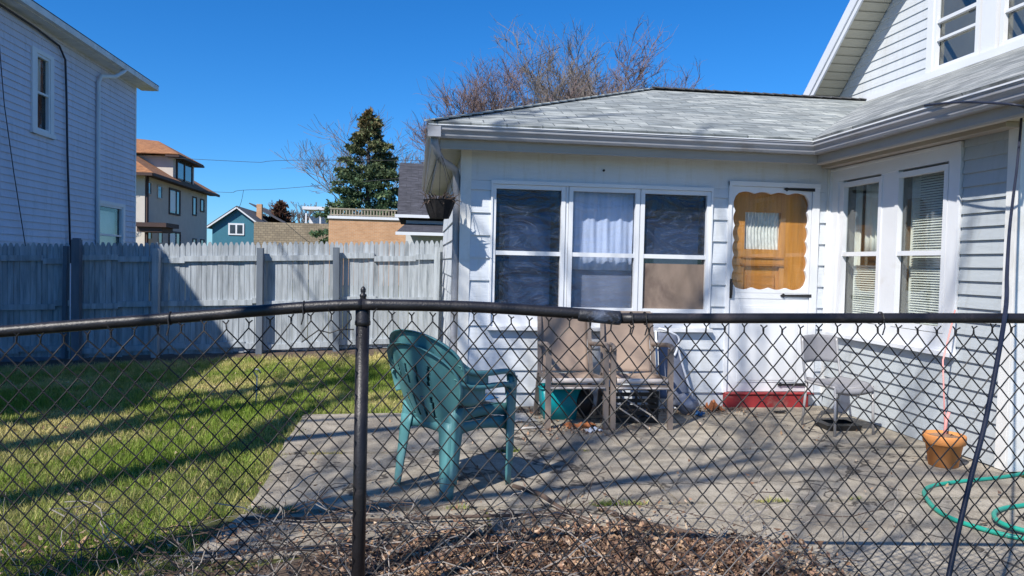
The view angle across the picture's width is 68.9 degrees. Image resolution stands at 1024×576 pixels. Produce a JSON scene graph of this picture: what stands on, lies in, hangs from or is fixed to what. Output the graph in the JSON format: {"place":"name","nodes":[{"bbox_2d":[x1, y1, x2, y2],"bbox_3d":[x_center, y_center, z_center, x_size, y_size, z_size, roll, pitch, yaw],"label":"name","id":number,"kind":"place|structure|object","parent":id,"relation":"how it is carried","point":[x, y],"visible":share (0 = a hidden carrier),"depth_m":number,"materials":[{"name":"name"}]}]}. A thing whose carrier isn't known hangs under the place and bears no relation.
{"place":"outdoors","nodes":[
{"label":"outdoors","id":0,"kind":"place"},
{"bbox_2d":[141,156,423,162],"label":"utility wire","id":1,"kind":"object","parent":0,"point":[285,160],"visible":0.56,"depth_m":45.09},
{"bbox_2d":[0,347,827,575],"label":"soil","id":2,"kind":"structure","parent":0,"point":[294,562],"depth_m":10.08,"materials":[{"name":"brown soil"}]},
{"bbox_2d":[10,471,894,575],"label":"dead vines","id":3,"kind":"object","parent":2,"relation":"on","point":[376,573],"visible":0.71,"depth_m":3.42,"materials":[{"name":"brown plant"}]},
{"bbox_2d":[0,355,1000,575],"bbox_3d":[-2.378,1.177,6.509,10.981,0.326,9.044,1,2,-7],"label":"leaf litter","id":4,"kind":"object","parent":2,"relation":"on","point":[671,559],"visible":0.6,"depth_m":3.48,"materials":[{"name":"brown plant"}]},
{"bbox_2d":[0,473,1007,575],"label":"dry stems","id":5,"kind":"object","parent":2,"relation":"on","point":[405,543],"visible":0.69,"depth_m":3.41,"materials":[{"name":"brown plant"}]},
{"bbox_2d":[34,0,849,244],"label":"sky","id":6,"kind":"structure","parent":0,"point":[237,80],"materials":[{"name":"blue"}]},
{"bbox_2d":[0,278,1023,575],"bbox_3d":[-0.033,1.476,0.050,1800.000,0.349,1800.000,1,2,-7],"label":"lawn","id":7,"kind":"structure","parent":0,"point":[212,524],"depth_m":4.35,"materials":[{"name":"plant"}]},
{"bbox_2d":[0,0,158,319],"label":"neighbor house","id":8,"kind":"structure","parent":7,"relation":"on","point":[68,105],"depth_m":14.86,"materials":[{"name":"white"}]},
{"bbox_2d":[37,53,49,132],"bbox_3d":[-9.058,-3.663,14.063,0.430,1.460,0.560,1,2,-7],"label":"window","id":9,"kind":"structure","parent":8,"relation":"in","point":[43,97],"depth_m":14.32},
{"bbox_2d":[100,203,122,244],"bbox_3d":[-9.520,-1.230,17.290,0.430,1.420,1.440,1,2,-7],"label":"window","id":10,"kind":"structure","parent":8,"relation":"in","point":[118,211],"depth_m":17.96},
{"bbox_2d":[136,139,219,277],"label":"orange roof house","id":11,"kind":"structure","parent":7,"relation":"on","point":[171,200],"depth_m":49.16,"materials":[{"name":"beige paint"}]},
{"bbox_2d":[149,181,151,194],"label":"window","id":12,"kind":"structure","parent":11,"relation":"in","point":[150,183],"depth_m":45.74,"materials":[{"name":"blue glass"}]},
{"bbox_2d":[157,184,162,199],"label":"window","id":13,"kind":"structure","parent":11,"relation":"in","point":[159,188],"depth_m":47.38,"materials":[{"name":"blue glass"}]},
{"bbox_2d":[158,233,162,243],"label":"window","id":14,"kind":"structure","parent":11,"relation":"in","point":[160,235],"depth_m":47.70,"materials":[{"name":"blue glass"}]},
{"bbox_2d":[168,231,180,245],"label":"window","id":15,"kind":"structure","parent":11,"relation":"in","point":[175,237],"depth_m":50.46,"materials":[{"name":"glass"}]},
{"bbox_2d":[169,187,180,215],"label":"window","id":16,"kind":"structure","parent":11,"relation":"in","point":[174,194],"depth_m":50.33,"materials":[{"name":"glass"}]},
{"bbox_2d":[192,196,196,215],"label":"window","id":17,"kind":"structure","parent":11,"relation":"in","point":[194,199],"depth_m":54.88,"materials":[{"name":"glass"}]},
{"bbox_2d":[200,199,204,211],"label":"window","id":18,"kind":"structure","parent":11,"relation":"in","point":[202,202],"depth_m":56.92,"materials":[{"name":"glass"}]},
{"bbox_2d":[204,178,397,192],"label":"utility wire","id":19,"kind":"object","parent":11,"relation":"attached to","point":[298,187],"visible":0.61,"depth_m":45.78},
{"bbox_2d":[0,238,442,361],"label":"picket fence","id":20,"kind":"object","parent":7,"relation":"on","point":[108,280],"visible":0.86,"depth_m":10.68,"materials":[{"name":"grey paint"}]},
{"bbox_2d":[207,203,286,266],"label":"blue house","id":21,"kind":"structure","parent":7,"relation":"on","point":[238,226],"depth_m":70.08,"materials":[{"name":"teal"}]},
{"bbox_2d":[228,223,243,234],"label":"window","id":22,"kind":"structure","parent":21,"relation":"in","point":[233,228],"depth_m":70.03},
{"bbox_2d":[253,368,260,403],"bbox_3d":[-2.384,0.930,6.970,0.076,0.365,0.055,1,2,-7],"label":"garden stake","id":23,"kind":"object","parent":7,"relation":"on","point":[256,382],"visible":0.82,"depth_m":6.98,"materials":[{"name":"grey metal"}]},
{"bbox_2d":[266,199,294,222],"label":"spruce tree","id":24,"kind":"object","parent":7,"relation":"on","point":[279,210],"visible":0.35,"depth_m":79.61,"materials":[{"name":"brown plant"}]},
{"bbox_2d":[254,222,328,278],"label":"stone building","id":25,"kind":"structure","parent":7,"relation":"on","point":[276,232],"depth_m":49.69,"materials":[{"name":"beige brick"}]},
{"bbox_2d":[263,200,322,222],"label":"bare tree","id":26,"kind":"object","parent":7,"relation":"on","point":[299,216],"visible":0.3,"depth_m":83.67,"materials":[{"name":"brown plant"}]},
{"bbox_2d":[302,205,338,223],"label":"white canopy","id":27,"kind":"object","parent":7,"relation":"on","point":[317,220],"visible":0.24,"depth_m":59.10,"materials":[{"name":"white wood"}]},
{"bbox_2d":[272,105,422,216],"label":"bare tree","id":28,"kind":"object","parent":7,"relation":"on","point":[333,165],"visible":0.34,"depth_m":56.42,"materials":[{"name":"brown plant"}]},
{"bbox_2d":[306,107,400,243],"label":"spruce tree","id":29,"kind":"object","parent":7,"relation":"on","point":[376,166],"visible":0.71,"depth_m":46.30,"materials":[{"name":"green plant"}]},
{"bbox_2d":[327,208,405,285],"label":"brick building","id":30,"kind":"structure","parent":7,"relation":"on","point":[349,228],"depth_m":40.03,"materials":[{"name":"brick"}]},
{"bbox_2d":[395,163,443,296],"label":"grey roof shed","id":31,"kind":"structure","parent":7,"relation":"on","point":[419,225],"depth_m":25.08,"materials":[{"name":"white"}]},
{"bbox_2d":[403,52,539,163],"bbox_3d":[-1.401,-5.883,38.340,8.685,12.058,9.520,1,2,-7],"label":"bare tree","id":32,"kind":"object","parent":7,"relation":"on","point":[475,100],"visible":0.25,"depth_m":36.90,"materials":[{"name":"brown plant"}]},
{"bbox_2d":[0,286,1023,575],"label":"chain link fence","id":33,"kind":"object","parent":7,"relation":"on","point":[362,306],"visible":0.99,"depth_m":2.72,"materials":[{"name":"black metal"}]},
{"bbox_2d":[423,36,604,147],"bbox_3d":[0.014,-6.150,39.129,10.342,12.681,11.887,1,2,-7],"label":"bare tree","id":34,"kind":"object","parent":7,"relation":"on","point":[517,81],"visible":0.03,"depth_m":36.31,"materials":[{"name":"brown plant"}]},
{"bbox_2d":[465,14,659,112],"bbox_3d":[2.370,-6.618,37.105,10.244,13.938,12.813,0,3,-41],"label":"bare tree","id":35,"kind":"object","parent":7,"relation":"on","point":[538,90],"visible":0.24,"depth_m":35.69,"materials":[{"name":"brown plant"}]},
{"bbox_2d":[539,13,746,101],"bbox_3d":[5.074,-6.676,36.681,12.684,14.176,12.492,2,2,28],"label":"bare tree","id":36,"kind":"object","parent":7,"relation":"on","point":[640,70],"visible":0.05,"depth_m":35.38,"materials":[{"name":"brown plant"}]},
{"bbox_2d":[622,60,709,89],"bbox_3d":[8.399,-5.641,39.164,8.112,11.881,8.644,2,2,14],"label":"bare tree","id":37,"kind":"object","parent":7,"relation":"on","point":[684,76],"visible":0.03,"depth_m":37.35,"materials":[{"name":"brown plant"}]},
{"bbox_2d":[176,406,1023,575],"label":"patio","id":38,"kind":"structure","parent":0,"point":[557,463],"depth_m":4.72,"materials":[{"name":"concrete"}]},
{"bbox_2d":[245,512,571,521],"bbox_3d":[-0.519,1.219,3.979,1.763,0.035,0.088,1,2,-6],"label":"branch","id":39,"kind":"object","parent":38,"relation":"on","point":[401,519],"visible":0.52,"depth_m":3.94,"materials":[{"name":"brown wood"}]},
{"bbox_2d":[387,342,515,500],"bbox_3d":[-0.417,0.762,4.559,0.629,0.902,0.678,3,3,42],"label":"plastic chair","id":40,"kind":"object","parent":38,"relation":"on","point":[442,368],"visible":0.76,"depth_m":4.36,"materials":[{"name":"green plastic"}]},
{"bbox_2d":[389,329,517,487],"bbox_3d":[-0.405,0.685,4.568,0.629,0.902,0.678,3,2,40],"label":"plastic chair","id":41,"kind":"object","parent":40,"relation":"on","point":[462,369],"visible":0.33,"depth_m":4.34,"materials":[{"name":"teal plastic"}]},
{"bbox_2d":[501,412,537,421],"bbox_3d":[-0.003,1.127,6.549,0.361,0.036,0.341,1,2,-19],"label":"cardboard","id":42,"kind":"object","parent":38,"relation":"on","point":[521,417],"visible":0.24,"depth_m":6.51,"materials":[{"name":"white cardboard"}]},
{"bbox_2d":[514,426,543,429],"bbox_3d":[0.108,1.153,6.160,0.340,0.016,0.052,0,2,-27],"label":"scrap wood","id":43,"kind":"object","parent":38,"relation":"on","point":[532,427],"visible":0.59,"depth_m":6.16,"materials":[{"name":"wood"}]},
{"bbox_2d":[512,484,592,523],"bbox_3d":[0.222,1.227,4.291,0.057,0.042,0.732,0,2,-34],"label":"branch","id":44,"kind":"object","parent":38,"relation":"on","point":[542,496],"visible":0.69,"depth_m":4.30,"materials":[{"name":"brown wood"}]},
{"bbox_2d":[538,383,581,419],"bbox_3d":[0.415,1.009,6.649,0.383,0.287,0.279,1,2,-7],"label":"storage bin","id":45,"kind":"object","parent":38,"relation":"on","point":[568,406],"visible":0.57,"depth_m":6.54,"materials":[{"name":"teal plastic"}]},
{"bbox_2d":[533,316,609,429],"bbox_3d":[0.503,0.688,6.479,0.544,0.958,0.644,1,2,-9],"label":"sling chair","id":46,"kind":"object","parent":38,"relation":"on","point":[548,337],"visible":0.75,"depth_m":6.67,"materials":[{"name":"beige fabric"}]},
{"bbox_2d":[564,422,596,428],"bbox_3d":[0.578,1.143,6.271,0.262,0.049,0.132,1,2,-13],"label":"rag","id":47,"kind":"object","parent":38,"relation":"on","point":[569,425],"visible":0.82,"depth_m":6.24,"materials":[{"name":"orange fabric"}]},
{"bbox_2d":[577,389,593,418],"bbox_3d":[0.634,1.025,6.597,0.174,0.270,0.200,1,2,-7],"label":"bin bag","id":48,"kind":"object","parent":38,"relation":"on","point":[585,406],"visible":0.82,"depth_m":6.53,"materials":[{"name":"black plastic"}]},
{"bbox_2d":[585,426,602,432],"bbox_3d":[0.669,1.157,6.112,0.133,0.036,0.093,0,2,-30],"label":"wrapper","id":49,"kind":"object","parent":38,"relation":"on","point":[590,430],"visible":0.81,"depth_m":6.10,"materials":[{"name":"white plastic"}]},
{"bbox_2d":[601,387,658,422],"bbox_3d":[1.042,1.022,6.621,0.434,0.287,0.316,1,2,-7],"label":"crate","id":50,"kind":"object","parent":38,"relation":"on","point":[642,416],"visible":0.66,"depth_m":6.48,"materials":[{"name":"black plastic"}]},
{"bbox_2d":[616,405,648,428],"bbox_3d":[0.987,1.068,6.248,0.325,0.202,0.029,2,2,17],"label":"stick","id":51,"kind":"object","parent":38,"relation":"on","point":[632,416],"visible":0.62,"depth_m":6.23,"materials":[{"name":"grey wood"}]},
{"bbox_2d":[595,311,674,429],"bbox_3d":[1.062,0.698,6.532,0.544,0.958,0.644,1,2,-6],"label":"sling chair","id":52,"kind":"object","parent":38,"relation":"on","point":[629,344],"visible":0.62,"depth_m":6.72,"materials":[{"name":"beige fabric"}]},
{"bbox_2d":[627,400,666,428],"bbox_3d":[1.133,1.063,6.277,0.348,0.226,0.017,2,2,21],"label":"stick","id":53,"kind":"object","parent":38,"relation":"on","point":[644,411],"visible":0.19,"depth_m":6.28,"materials":[{"name":"grey wood"}]},
{"bbox_2d":[655,328,695,409],"bbox_3d":[1.558,0.767,7.128,0.394,0.764,0.166,1,2,1],"label":"folded chair","id":54,"kind":"object","parent":38,"relation":"on","point":[678,380],"visible":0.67,"depth_m":7.12,"materials":[{"name":"white metal"}]},
{"bbox_2d":[598,507,752,556],"bbox_3d":[0.812,1.249,3.876,0.906,0.048,0.053,3,3,43],"label":"branch","id":55,"kind":"object","parent":38,"relation":"on","point":[679,530],"visible":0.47,"depth_m":3.89,"materials":[{"name":"brown wood"}]},
{"bbox_2d":[673,392,698,414],"bbox_3d":[1.603,1.071,6.905,0.245,0.218,0.185,0,2,-30],"label":"plastic bag","id":56,"kind":"object","parent":38,"relation":"on","point":[691,403],"visible":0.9,"depth_m":6.85,"materials":[{"name":"plastic"}]},
{"bbox_2d":[694,410,704,415],"bbox_3d":[1.730,1.148,6.874,0.074,0.048,0.104,2,2,31],"label":"wrapper","id":57,"kind":"object","parent":38,"relation":"on","point":[698,413],"visible":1,"depth_m":6.85,"materials":[{"name":"blue plastic"}]},
{"bbox_2d":[705,399,724,410],"bbox_3d":[1.939,1.117,7.132,0.153,0.103,0.124,1,2,-19],"label":"rag","id":58,"kind":"object","parent":38,"relation":"on","point":[713,404],"visible":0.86,"depth_m":7.09,"materials":[{"name":"orange fabric"}]},
{"bbox_2d":[422,0,1023,473],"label":"house","id":59,"kind":"structure","parent":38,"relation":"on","point":[856,178],"depth_m":7.21,"materials":[{"name":"white"}]},
{"bbox_2d":[420,149,460,218],"bbox_3d":[-0.643,-0.962,6.692,0.396,0.675,0.319,0,2,-32],"label":"hanging basket","id":60,"kind":"object","parent":59,"relation":"hanging from","point":[440,207],"visible":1,"depth_m":6.63,"materials":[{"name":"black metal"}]},
{"bbox_2d":[491,184,565,306],"bbox_3d":[0.129,-0.384,7.275,0.745,1.235,0.368,1,2,-7],"label":"window","id":61,"kind":"structure","parent":59,"relation":"in","point":[526,249],"depth_m":7.27,"materials":[{"name":"glass"}]},
{"bbox_2d":[557,187,639,310],"bbox_3d":[0.857,-0.371,7.370,0.736,1.235,0.368,1,2,-7],"label":"window","id":62,"kind":"structure","parent":59,"relation":"in","point":[600,276],"depth_m":7.30,"materials":[{"name":"glass"}]},
{"bbox_2d":[631,189,710,312],"bbox_3d":[1.565,-0.358,7.462,0.748,1.235,0.368,1,2,-7],"label":"window","id":63,"kind":"structure","parent":59,"relation":"in","point":[674,243],"depth_m":7.35,"materials":[{"name":"glass"}]},
{"bbox_2d":[731,192,807,289],"bbox_3d":[2.553,0.014,7.526,0.900,2.060,0.059,1,2,-7],"label":"inner door","id":64,"kind":"structure","parent":59,"relation":"in","point":[769,247],"depth_m":7.51,"materials":[{"name":"orange wood"}]},
{"bbox_2d":[726,186,814,390],"bbox_3d":[2.567,0.015,7.412,0.860,2.037,0.086,1,2,-7],"label":"storm door","id":65,"kind":"structure","parent":59,"relation":"in","point":[749,300],"depth_m":7.43,"materials":[{"name":"white metal"}]},
{"bbox_2d":[837,175,882,323],"bbox_3d":[3.484,-0.343,6.989,0.520,1.360,0.680,1,2,-7],"label":"window","id":66,"kind":"structure","parent":59,"relation":"in","point":[861,199],"depth_m":7.19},
{"bbox_2d":[890,163,949,332],"bbox_3d":[3.590,-0.313,6.168,0.520,1.360,0.684,1,2,-7],"label":"window","id":67,"kind":"structure","parent":59,"relation":"in","point":[921,194],"depth_m":6.30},
{"bbox_2d":[932,0,982,70],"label":"window","id":68,"kind":"structure","parent":59,"relation":"in","point":[950,16],"depth_m":8.80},
{"bbox_2d":[924,101,1023,575],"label":"loose cable","id":69,"kind":"object","parent":59,"relation":"hanging from","point":[959,526],"visible":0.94,"depth_m":2.53,"materials":[{"name":"rubber"},{"name":"plastic"}]},
{"bbox_2d":[999,0,1023,45],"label":"window","id":70,"kind":"structure","parent":59,"relation":"in","point":[1012,23],"depth_m":7.79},
{"bbox_2d":[800,334,874,436],"bbox_3d":[2.777,0.820,6.436,0.400,0.795,0.552,1,2,-15],"label":"patio chair","id":71,"kind":"object","parent":38,"relation":"on","point":[828,354],"visible":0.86,"depth_m":6.55,"materials":[{"name":"white plastic"}]},
{"bbox_2d":[815,419,862,430],"bbox_3d":[2.829,1.187,6.483,0.323,0.056,0.263,1,2,-7],"label":"tray","id":72,"kind":"object","parent":38,"relation":"on","point":[842,424],"visible":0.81,"depth_m":6.39,"materials":[{"name":"black plastic"}]},
{"bbox_2d":[922,430,966,468],"bbox_3d":[3.084,1.153,5.334,0.280,0.231,0.280,1,2,-7],"label":"flower pot","id":73,"kind":"object","parent":38,"relation":"on","point":[940,447],"visible":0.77,"depth_m":5.25,"materials":[{"name":"ceramic"}]},
{"bbox_2d":[942,310,955,435],"bbox_3d":[3.189,0.627,5.473,0.072,0.925,0.387,2,2,32],"label":"plant stake","id":74,"kind":"object","parent":73,"relation":"in","point":[946,420],"visible":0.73,"depth_m":5.43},
{"bbox_2d":[922,472,1023,540],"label":"garden hose","id":75,"kind":"object","parent":38,"relation":"on","point":[994,512],"visible":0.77,"depth_m":4.27,"materials":[{"name":"teal rubber"}]}
]}

